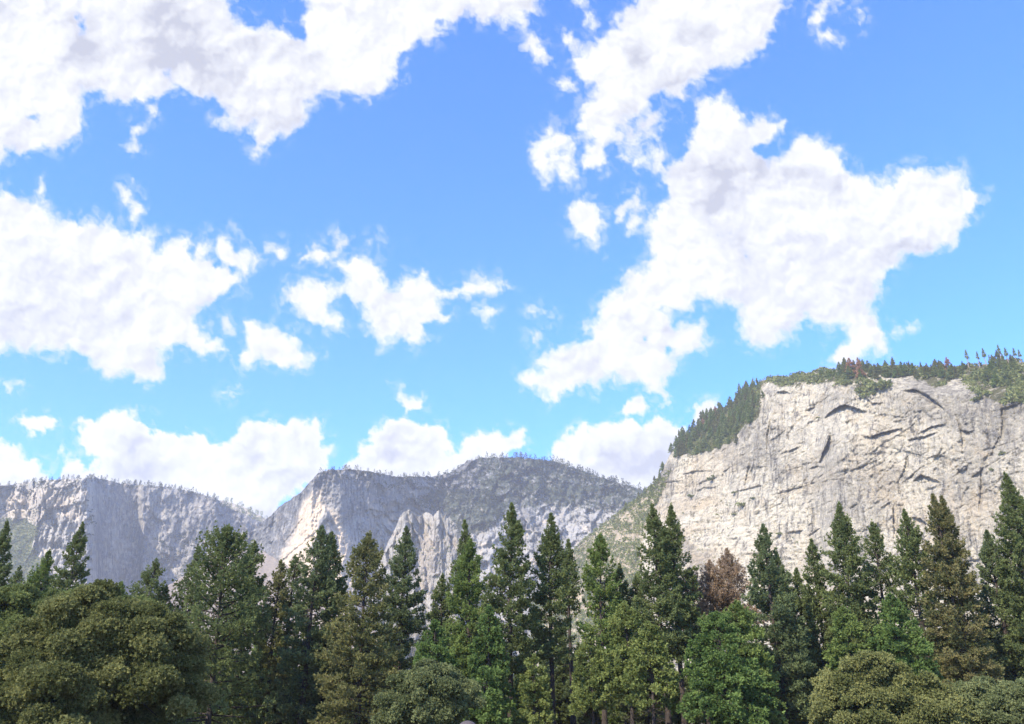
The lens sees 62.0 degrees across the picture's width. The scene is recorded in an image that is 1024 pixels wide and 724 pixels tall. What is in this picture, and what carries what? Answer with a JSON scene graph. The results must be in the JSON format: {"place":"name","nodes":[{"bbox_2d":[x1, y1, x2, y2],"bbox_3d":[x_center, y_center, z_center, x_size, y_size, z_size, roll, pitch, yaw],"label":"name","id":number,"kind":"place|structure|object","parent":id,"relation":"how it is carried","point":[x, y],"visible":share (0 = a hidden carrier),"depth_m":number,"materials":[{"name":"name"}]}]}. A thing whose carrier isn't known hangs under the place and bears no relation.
{"place":"outdoors","nodes":[
{"label":"outdoors","id":0,"kind":"place"},
{"bbox_2d":[0,477,261,597],"bbox_3d":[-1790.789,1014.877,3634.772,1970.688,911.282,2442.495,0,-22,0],"label":"cream mountain","id":1,"kind":"structure","parent":0,"point":[130,526],"depth_m":3375.24,"materials":[{"name":"grey stone"}]},
{"bbox_2d":[0,517,40,579],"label":"brush","id":2,"kind":"object","parent":1,"relation":"on","point":[27,528],"visible":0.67,"depth_m":3098.95,"materials":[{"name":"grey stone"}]},
{"bbox_2d":[0,483,96,569],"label":"brush","id":3,"kind":"object","parent":1,"relation":"on","point":[91,519],"visible":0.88,"depth_m":3149.85,"materials":[{"name":"grey stone"}]},
{"bbox_2d":[0,474,246,514],"bbox_3d":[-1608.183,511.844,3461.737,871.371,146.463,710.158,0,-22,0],"label":"distant trees","id":4,"kind":"object","parent":1,"relation":"on","point":[148,482],"visible":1,"depth_m":3567.55,"materials":[{"name":"plant"}]},
{"bbox_2d":[149,528,220,584],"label":"brush","id":5,"kind":"object","parent":1,"relation":"on","point":[172,547],"visible":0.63,"depth_m":3447.34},
{"bbox_2d":[220,500,264,521],"bbox_3d":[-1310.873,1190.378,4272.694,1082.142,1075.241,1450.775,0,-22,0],"label":"wooded ridge","id":6,"kind":"structure","parent":0,"point":[257,517],"depth_m":4543.18,"materials":[{"name":"grey stone"}]},
{"bbox_2d":[223,497,267,517],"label":"distant trees","id":7,"kind":"object","parent":6,"relation":"on","point":[227,498],"visible":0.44,"depth_m":4553.84,"materials":[{"name":"green plant"}]},
{"bbox_2d":[161,550,376,671],"bbox_3d":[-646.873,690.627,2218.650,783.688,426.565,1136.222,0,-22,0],"label":"tan slope","id":8,"kind":"structure","parent":0,"point":[270,564],"depth_m":2211.70,"materials":[{"name":"grey stone"}]},
{"bbox_2d":[243,457,642,697],"bbox_3d":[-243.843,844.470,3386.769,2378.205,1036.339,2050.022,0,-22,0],"label":"grey mountain","id":9,"kind":"structure","parent":0,"point":[340,507],"depth_m":3183.46,"materials":[{"name":"stone"}]},
{"bbox_2d":[321,469,429,489],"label":"brush","id":10,"kind":"object","parent":9,"relation":"on","point":[361,474],"visible":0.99,"depth_m":3145.20,"materials":[{"name":"plant"}]},
{"bbox_2d":[319,464,458,479],"bbox_3d":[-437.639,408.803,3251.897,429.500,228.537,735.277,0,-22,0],"label":"distant trees","id":11,"kind":"object","parent":9,"relation":"on","point":[345,467],"visible":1,"depth_m":3207.85,"materials":[{"name":"green plant"}]},
{"bbox_2d":[364,508,481,669],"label":"rock spires","id":12,"kind":"object","parent":9,"relation":"attached to","point":[434,535],"visible":0.14,"depth_m":2319.68,"materials":[{"name":"white stone"}]},
{"bbox_2d":[382,523,464,624],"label":"brush","id":13,"kind":"object","parent":12,"relation":"on","point":[430,566],"visible":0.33,"depth_m":2302.25,"materials":[{"name":"plant"}]},
{"bbox_2d":[413,486,507,534],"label":"brush","id":14,"kind":"object","parent":9,"relation":"on","point":[468,506],"visible":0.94,"depth_m":3366.53,"materials":[{"name":"green plant"}]},
{"bbox_2d":[425,456,643,514],"bbox_3d":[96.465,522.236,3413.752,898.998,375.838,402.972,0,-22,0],"label":"brush","id":15,"kind":"object","parent":9,"relation":"on","point":[557,477],"visible":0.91,"depth_m":3462.77,"materials":[{"name":"green plant"}]},
{"bbox_2d":[467,451,646,497],"bbox_3d":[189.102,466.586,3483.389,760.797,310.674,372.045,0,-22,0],"label":"distant trees","id":16,"kind":"object","parent":9,"relation":"on","point":[526,455],"visible":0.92,"depth_m":3549.03,"materials":[{"name":"green plant"}]},
{"bbox_2d":[0,0,977,518],"bbox_3d":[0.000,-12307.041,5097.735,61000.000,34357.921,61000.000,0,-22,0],"label":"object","id":17,"kind":"structure","parent":0,"point":[772,250],"depth_m":27813.22,"materials":[{"name":"white"}]},
{"bbox_2d":[598,699,622,723],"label":"young conifer","id":18,"kind":"object","parent":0,"point":[611,720],"visible":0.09,"depth_m":133.57,"materials":[{"name":"green plant"}]},
{"bbox_2d":[671,567,715,723],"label":"dead tree","id":19,"kind":"object","parent":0,"point":[702,602],"visible":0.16,"depth_m":123.22,"materials":[{"name":"plant"}]},
{"bbox_2d":[535,362,1023,688],"bbox_3d":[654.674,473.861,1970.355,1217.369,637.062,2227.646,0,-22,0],"label":"granite cliff","id":20,"kind":"structure","parent":0,"point":[797,469],"depth_m":1292.07,"materials":[{"name":"grey stone"}]},
{"bbox_2d":[529,470,670,652],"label":"brush","id":21,"kind":"object","parent":20,"relation":"on","point":[614,522],"visible":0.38,"depth_m":1844.35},
{"bbox_2d":[690,428,698,441],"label":"ridge conifer","id":22,"kind":"object","parent":20,"relation":"on","point":[693,434],"visible":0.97,"depth_m":1780.08,"materials":[{"name":"green plant"}]},
{"bbox_2d":[676,379,762,454],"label":"brush","id":23,"kind":"object","parent":20,"relation":"on","point":[724,439],"visible":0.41,"depth_m":1697.42,"materials":[{"name":"green plant"}]},
{"bbox_2d":[610,484,833,580],"bbox_3d":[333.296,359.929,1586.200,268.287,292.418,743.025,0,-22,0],"label":"brush","id":24,"kind":"object","parent":20,"relation":"on","point":[734,533],"visible":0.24,"depth_m":1489.79,"materials":[{"name":"green plant"}]},
{"bbox_2d":[844,365,855,378],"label":"ridge conifer","id":25,"kind":"object","parent":20,"relation":"on","point":[848,373],"visible":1,"depth_m":1363.58,"materials":[{"name":"green plant"}]},
{"bbox_2d":[845,358,855,373],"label":"dead conifer","id":26,"kind":"object","parent":20,"relation":"on","point":[849,363],"visible":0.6,"depth_m":1383.52,"materials":[{"name":"brown plant"}]},
{"bbox_2d":[855,357,865,378],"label":"dead conifer","id":27,"kind":"object","parent":20,"relation":"on","point":[859,366],"visible":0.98,"depth_m":1351.23,"materials":[{"name":"brown plant"}]},
{"bbox_2d":[872,365,880,379],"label":"ridge conifer","id":28,"kind":"object","parent":20,"relation":"on","point":[877,375],"visible":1,"depth_m":1329.07,"materials":[{"name":"green plant"}]},
{"bbox_2d":[867,378,892,389],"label":"shrub","id":29,"kind":"object","parent":20,"relation":"on","point":[883,384],"visible":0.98,"depth_m":1280.97,"materials":[{"name":"green plant"}]},
{"bbox_2d":[881,362,892,376],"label":"ridge conifer","id":30,"kind":"object","parent":20,"relation":"on","point":[888,368],"visible":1,"depth_m":1333.34,"materials":[{"name":"green plant"}]},
{"bbox_2d":[762,358,1023,404],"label":"brush","id":31,"kind":"object","parent":20,"relation":"on","point":[1016,394],"visible":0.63,"depth_m":1258.86,"materials":[{"name":"green plant"}]},
{"bbox_2d":[897,361,908,376],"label":"ridge conifer","id":32,"kind":"object","parent":20,"relation":"on","point":[901,368],"visible":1,"depth_m":1320.90,"materials":[{"name":"green plant"}]},
{"bbox_2d":[945,365,953,379],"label":"ridge conifer","id":33,"kind":"object","parent":20,"relation":"on","point":[950,375],"visible":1,"depth_m":1251.28,"materials":[{"name":"green plant"}]},
{"bbox_2d":[980,366,992,381],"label":"ridge conifer","id":34,"kind":"object","parent":20,"relation":"on","point":[985,374],"visible":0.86,"depth_m":1185.56,"materials":[{"name":"green plant"}]},
{"bbox_2d":[990,371,1001,387],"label":"ridge conifer","id":35,"kind":"object","parent":20,"relation":"on","point":[995,381],"visible":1,"depth_m":1145.61,"materials":[{"name":"green plant"}]},
{"bbox_2d":[1000,370,1012,382],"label":"ridge conifer","id":36,"kind":"object","parent":20,"relation":"on","point":[1005,376],"visible":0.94,"depth_m":1146.79,"materials":[{"name":"green plant"}]},
{"bbox_3d":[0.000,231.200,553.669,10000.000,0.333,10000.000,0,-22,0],"label":"ground","id":37,"kind":"structure","parent":0,"visible":0},
{"bbox_2d":[0,520,12,586],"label":"pine tree","id":38,"kind":"object","parent":37,"relation":"on","point":[5,546],"visible":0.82,"depth_m":126.53,"materials":[{"name":"green plant"}]},
{"bbox_2d":[6,565,24,584],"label":"pine tree","id":39,"kind":"object","parent":37,"relation":"on","point":[16,578],"visible":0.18,"depth_m":136.98,"materials":[{"name":"green plant"}]},
{"bbox_2d":[0,581,65,637],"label":"oak tree","id":40,"kind":"object","parent":37,"relation":"on","point":[17,600],"visible":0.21,"depth_m":95.04,"materials":[{"name":"green plant"}]},
{"bbox_2d":[20,549,57,596],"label":"pine tree","id":41,"kind":"object","parent":37,"relation":"on","point":[35,578],"visible":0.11,"depth_m":131.90,"materials":[{"name":"green plant"}]},
{"bbox_2d":[47,521,90,592],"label":"pine tree","id":42,"kind":"object","parent":37,"relation":"on","point":[65,582],"visible":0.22,"depth_m":129.67,"materials":[{"name":"green plant"}]},
{"bbox_2d":[30,585,154,612],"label":"oak tree","id":43,"kind":"object","parent":37,"relation":"on","point":[51,592],"visible":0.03,"depth_m":94.60,"materials":[{"name":"green plant"}]},
{"bbox_2d":[0,578,222,723],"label":"oak tree","id":44,"kind":"object","parent":37,"relation":"on","point":[98,651],"visible":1,"depth_m":73.84,"materials":[{"name":"green plant"}]},
{"bbox_2d":[126,558,174,609],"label":"pine tree","id":45,"kind":"object","parent":37,"relation":"on","point":[148,581],"visible":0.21,"depth_m":128.42,"materials":[{"name":"green plant"}]},
{"bbox_2d":[157,585,174,611],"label":"pine tree","id":46,"kind":"object","parent":37,"relation":"on","point":[167,592],"visible":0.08,"depth_m":130.24,"materials":[{"name":"green plant"}]},
{"bbox_2d":[168,543,211,723],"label":"pine tree","id":47,"kind":"object","parent":37,"relation":"on","point":[190,597],"visible":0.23,"depth_m":129.00,"materials":[{"name":"green plant"}]},
{"bbox_2d":[170,520,281,723],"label":"pine tree","id":48,"kind":"object","parent":37,"relation":"on","point":[219,570],"visible":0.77,"depth_m":106.49,"materials":[{"name":"green plant"}]},
{"bbox_2d":[201,539,268,723],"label":"pine tree","id":49,"kind":"object","parent":37,"relation":"on","point":[254,549],"visible":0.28,"depth_m":118.73,"materials":[{"name":"green plant"}]},
{"bbox_2d":[244,558,293,723],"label":"pine tree","id":50,"kind":"object","parent":37,"relation":"on","point":[278,581],"visible":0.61,"depth_m":122.25,"materials":[{"name":"green plant"}]},
{"bbox_2d":[257,554,304,723],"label":"pine tree","id":51,"kind":"object","parent":37,"relation":"on","point":[296,573],"visible":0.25,"depth_m":127.85,"materials":[{"name":"green plant"}]},
{"bbox_2d":[264,525,339,723],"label":"pine tree","id":52,"kind":"object","parent":37,"relation":"on","point":[298,655],"visible":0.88,"depth_m":115.65,"materials":[{"name":"green plant"}]},
{"bbox_2d":[286,531,352,723],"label":"pine tree","id":53,"kind":"object","parent":37,"relation":"on","point":[342,580],"visible":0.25,"depth_m":121.63,"materials":[{"name":"green plant"}]},
{"bbox_2d":[306,530,405,723],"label":"pine tree","id":54,"kind":"object","parent":37,"relation":"on","point":[347,636],"visible":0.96,"depth_m":108.85,"materials":[{"name":"green plant"}]},
{"bbox_2d":[361,669,387,714],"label":"forest conifer","id":55,"kind":"object","parent":37,"relation":"on","point":[364,706],"visible":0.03,"depth_m":128.70,"materials":[{"name":"green plant"}]},
{"bbox_2d":[369,525,427,712],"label":"pine tree","id":56,"kind":"object","parent":37,"relation":"on","point":[403,616],"visible":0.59,"depth_m":123.53,"materials":[{"name":"green plant"}]},
{"bbox_2d":[370,658,486,723],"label":"oak tree","id":57,"kind":"object","parent":37,"relation":"on","point":[426,691],"visible":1,"depth_m":85.00,"materials":[{"name":"green plant"}]},
{"bbox_2d":[413,618,460,666],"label":"cedar tree","id":58,"kind":"object","parent":37,"relation":"on","point":[434,641],"visible":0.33,"depth_m":103.85,"materials":[{"name":"green plant"}]},
{"bbox_2d":[423,572,460,665],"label":"pine tree","id":59,"kind":"object","parent":37,"relation":"on","point":[437,597],"visible":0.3,"depth_m":121.46,"materials":[{"name":"green plant"}]},
{"bbox_2d":[443,519,479,678],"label":"pine tree","id":60,"kind":"object","parent":37,"relation":"on","point":[465,536],"visible":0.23,"depth_m":135.00,"materials":[{"name":"green plant"}]},
{"bbox_2d":[442,538,493,721],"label":"pine tree","id":61,"kind":"object","parent":37,"relation":"on","point":[465,562],"visible":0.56,"depth_m":117.45,"materials":[{"name":"green plant"}]},
{"bbox_2d":[462,665,511,723],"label":"cedar tree","id":62,"kind":"object","parent":37,"relation":"on","point":[482,716],"visible":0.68,"depth_m":98.14,"materials":[{"name":"green plant"}]},
{"bbox_2d":[462,604,517,723],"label":"cedar tree","id":63,"kind":"object","parent":37,"relation":"on","point":[479,658],"visible":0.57,"depth_m":105.22,"materials":[{"name":"green plant"}]},
{"bbox_2d":[470,502,550,717],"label":"pine tree","id":64,"kind":"object","parent":37,"relation":"on","point":[514,637],"visible":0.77,"depth_m":115.03,"materials":[{"name":"green plant"}]},
{"bbox_2d":[513,675,530,723],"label":"young conifer","id":65,"kind":"object","parent":37,"relation":"on","point":[517,697],"visible":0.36,"depth_m":133.05,"materials":[{"name":"green plant"}]},
{"bbox_2d":[510,653,558,723],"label":"cedar tree","id":66,"kind":"object","parent":37,"relation":"on","point":[541,702],"visible":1,"depth_m":103.52,"materials":[{"name":"green plant"}]},
{"bbox_2d":[525,511,576,723],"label":"pine tree","id":67,"kind":"object","parent":37,"relation":"on","point":[553,578],"visible":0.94,"depth_m":119.03,"materials":[{"name":"green plant"}]},
{"bbox_2d":[547,646,573,723],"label":"forest conifer","id":68,"kind":"object","parent":37,"relation":"on","point":[562,668],"visible":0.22,"depth_m":140.21,"materials":[{"name":"green plant"}]},
{"bbox_2d":[555,676,568,723],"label":"young conifer","id":69,"kind":"object","parent":37,"relation":"on","point":[558,686],"visible":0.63,"depth_m":135.61,"materials":[{"name":"green plant"}]},
{"bbox_2d":[560,539,584,723],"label":"pine tree","id":70,"kind":"object","parent":37,"relation":"on","point":[569,559],"visible":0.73,"depth_m":130.42,"materials":[{"name":"green plant"}]},
{"bbox_2d":[560,663,597,723],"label":"forest conifer","id":71,"kind":"object","parent":37,"relation":"on","point":[580,719],"visible":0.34,"depth_m":134.53,"materials":[{"name":"green plant"}]},
{"bbox_2d":[568,637,615,723],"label":"cedar tree","id":72,"kind":"object","parent":37,"relation":"on","point":[583,695],"visible":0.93,"depth_m":104.35,"materials":[{"name":"green plant"}]},
{"bbox_2d":[587,675,600,723],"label":"young conifer","id":73,"kind":"object","parent":37,"relation":"on","point":[597,718],"visible":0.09,"depth_m":139.42,"materials":[{"name":"green plant"}]},
{"bbox_2d":[575,533,623,723],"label":"pine tree","id":74,"kind":"object","parent":37,"relation":"on","point":[599,556],"visible":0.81,"depth_m":120.13,"materials":[{"name":"green plant"}]},
{"bbox_2d":[603,562,649,723],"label":"pine tree","id":75,"kind":"object","parent":37,"relation":"on","point":[619,576],"visible":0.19,"depth_m":119.41,"materials":[{"name":"green plant"}]},
{"bbox_2d":[600,600,660,723],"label":"cedar tree","id":76,"kind":"object","parent":37,"relation":"on","point":[619,619],"visible":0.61,"depth_m":103.64,"materials":[{"name":"green plant"}]},
{"bbox_2d":[621,573,664,723],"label":"pine tree","id":77,"kind":"object","parent":37,"relation":"on","point":[634,590],"visible":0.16,"depth_m":125.04,"materials":[{"name":"green plant"}]},
{"bbox_2d":[620,620,683,723],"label":"cedar tree","id":78,"kind":"object","parent":37,"relation":"on","point":[645,661],"visible":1,"depth_m":98.83,"materials":[{"name":"green plant"}]},
{"bbox_2d":[631,503,694,723],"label":"pine tree","id":79,"kind":"object","parent":37,"relation":"on","point":[667,609],"visible":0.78,"depth_m":117.60,"materials":[{"name":"green plant"}]},
{"bbox_2d":[662,684,688,723],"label":"young conifer","id":80,"kind":"object","parent":37,"relation":"on","point":[676,719],"visible":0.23,"depth_m":131.31,"materials":[{"name":"green plant"}]},
{"bbox_2d":[647,502,705,723],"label":"pine tree","id":81,"kind":"object","parent":37,"relation":"on","point":[677,536],"visible":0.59,"depth_m":120.22,"materials":[{"name":"green plant"}]},
{"bbox_2d":[678,666,701,723],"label":"forest conifer","id":82,"kind":"object","parent":37,"relation":"on","point":[697,718],"visible":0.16,"depth_m":140.62,"materials":[{"name":"green plant"}]},
{"bbox_2d":[695,559,738,699],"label":"dead tree","id":83,"kind":"object","parent":37,"relation":"on","point":[719,606],"visible":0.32,"depth_m":124.83,"materials":[{"name":"plant"}]},
{"bbox_2d":[676,610,784,723],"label":"cedar tree","id":84,"kind":"object","parent":37,"relation":"on","point":[704,670],"visible":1,"depth_m":95.61,"materials":[{"name":"green plant"}]},
{"bbox_2d":[700,547,768,634],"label":"dead tree","id":85,"kind":"object","parent":37,"relation":"on","point":[728,569],"visible":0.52,"depth_m":123.66,"materials":[{"name":"brown plant"}]},
{"bbox_2d":[716,599,788,723],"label":"cedar tree","id":86,"kind":"object","parent":37,"relation":"on","point":[742,620],"visible":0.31,"depth_m":104.88,"materials":[{"name":"green plant"}]},
{"bbox_2d":[737,523,816,723],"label":"pine tree","id":87,"kind":"object","parent":37,"relation":"on","point":[780,614],"visible":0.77,"depth_m":111.61,"materials":[{"name":"green plant"}]},
{"bbox_2d":[765,550,814,721],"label":"pine tree","id":88,"kind":"object","parent":37,"relation":"on","point":[778,562],"visible":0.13,"depth_m":125.25,"materials":[{"name":"green plant"}]},
{"bbox_2d":[790,567,824,687],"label":"pine tree","id":89,"kind":"object","parent":37,"relation":"on","point":[797,579],"visible":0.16,"depth_m":128.09,"materials":[{"name":"green plant"}]},
{"bbox_2d":[796,538,846,722],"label":"pine tree","id":90,"kind":"object","parent":37,"relation":"on","point":[811,606],"visible":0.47,"depth_m":123.09,"materials":[{"name":"green plant"}]},
{"bbox_2d":[821,606,874,711],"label":"cedar tree","id":91,"kind":"object","parent":37,"relation":"on","point":[838,648],"visible":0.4,"depth_m":105.91,"materials":[{"name":"green plant"}]},
{"bbox_2d":[819,501,881,649],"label":"pine tree","id":92,"kind":"object","parent":37,"relation":"on","point":[851,561],"visible":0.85,"depth_m":120.33,"materials":[{"name":"green plant"}]},
{"bbox_2d":[851,592,882,651],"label":"pine tree","id":93,"kind":"object","parent":37,"relation":"on","point":[864,600],"visible":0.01,"depth_m":124.21,"materials":[{"name":"green plant"}]},
{"bbox_2d":[807,649,931,723],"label":"oak tree","id":94,"kind":"object","parent":37,"relation":"on","point":[866,686],"visible":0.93,"depth_m":80.04,"materials":[{"name":"green plant"}]},
{"bbox_2d":[857,519,901,620],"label":"pine tree","id":95,"kind":"object","parent":37,"relation":"on","point":[875,536],"visible":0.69,"depth_m":125.82,"materials":[{"name":"green plant"}]},
{"bbox_2d":[867,591,944,680],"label":"cedar tree","id":96,"kind":"object","parent":37,"relation":"on","point":[891,637],"visible":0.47,"depth_m":103.44,"materials":[{"name":"green plant"}]},
{"bbox_2d":[884,508,959,679],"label":"pine tree","id":97,"kind":"object","parent":37,"relation":"on","point":[909,541],"visible":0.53,"depth_m":119.44,"materials":[{"name":"green plant"}]},
{"bbox_2d":[889,669,975,723],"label":"oak tree","id":98,"kind":"object","parent":37,"relation":"on","point":[947,703],"visible":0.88,"depth_m":77.41,"materials":[{"name":"green plant"}]},
{"bbox_2d":[917,493,1004,721],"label":"pine tree","id":99,"kind":"object","parent":37,"relation":"on","point":[952,657],"visible":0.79,"depth_m":111.19,"materials":[{"name":"green plant"}]},
{"bbox_2d":[932,494,994,679],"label":"pine tree","id":100,"kind":"object","parent":37,"relation":"on","point":[964,567],"visible":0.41,"depth_m":112.91,"materials":[{"name":"green plant"}]},
{"bbox_2d":[940,675,1010,723],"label":"oak tree","id":101,"kind":"object","parent":37,"relation":"on","point":[972,689],"visible":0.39,"depth_m":80.70,"materials":[{"name":"green plant"}]},
{"bbox_2d":[970,676,1023,723],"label":"oak tree","id":102,"kind":"object","parent":37,"relation":"on","point":[1007,695],"visible":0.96,"depth_m":78.52,"materials":[{"name":"green plant"}]},
{"bbox_2d":[972,529,1023,681],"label":"pine tree","id":103,"kind":"object","parent":37,"relation":"on","point":[987,552],"visible":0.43,"depth_m":121.40,"materials":[{"name":"green plant"}]},
{"bbox_2d":[989,471,1023,680],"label":"pine tree","id":104,"kind":"object","parent":37,"relation":"on","point":[1011,517],"visible":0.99,"depth_m":116.46,"materials":[{"name":"green plant"}]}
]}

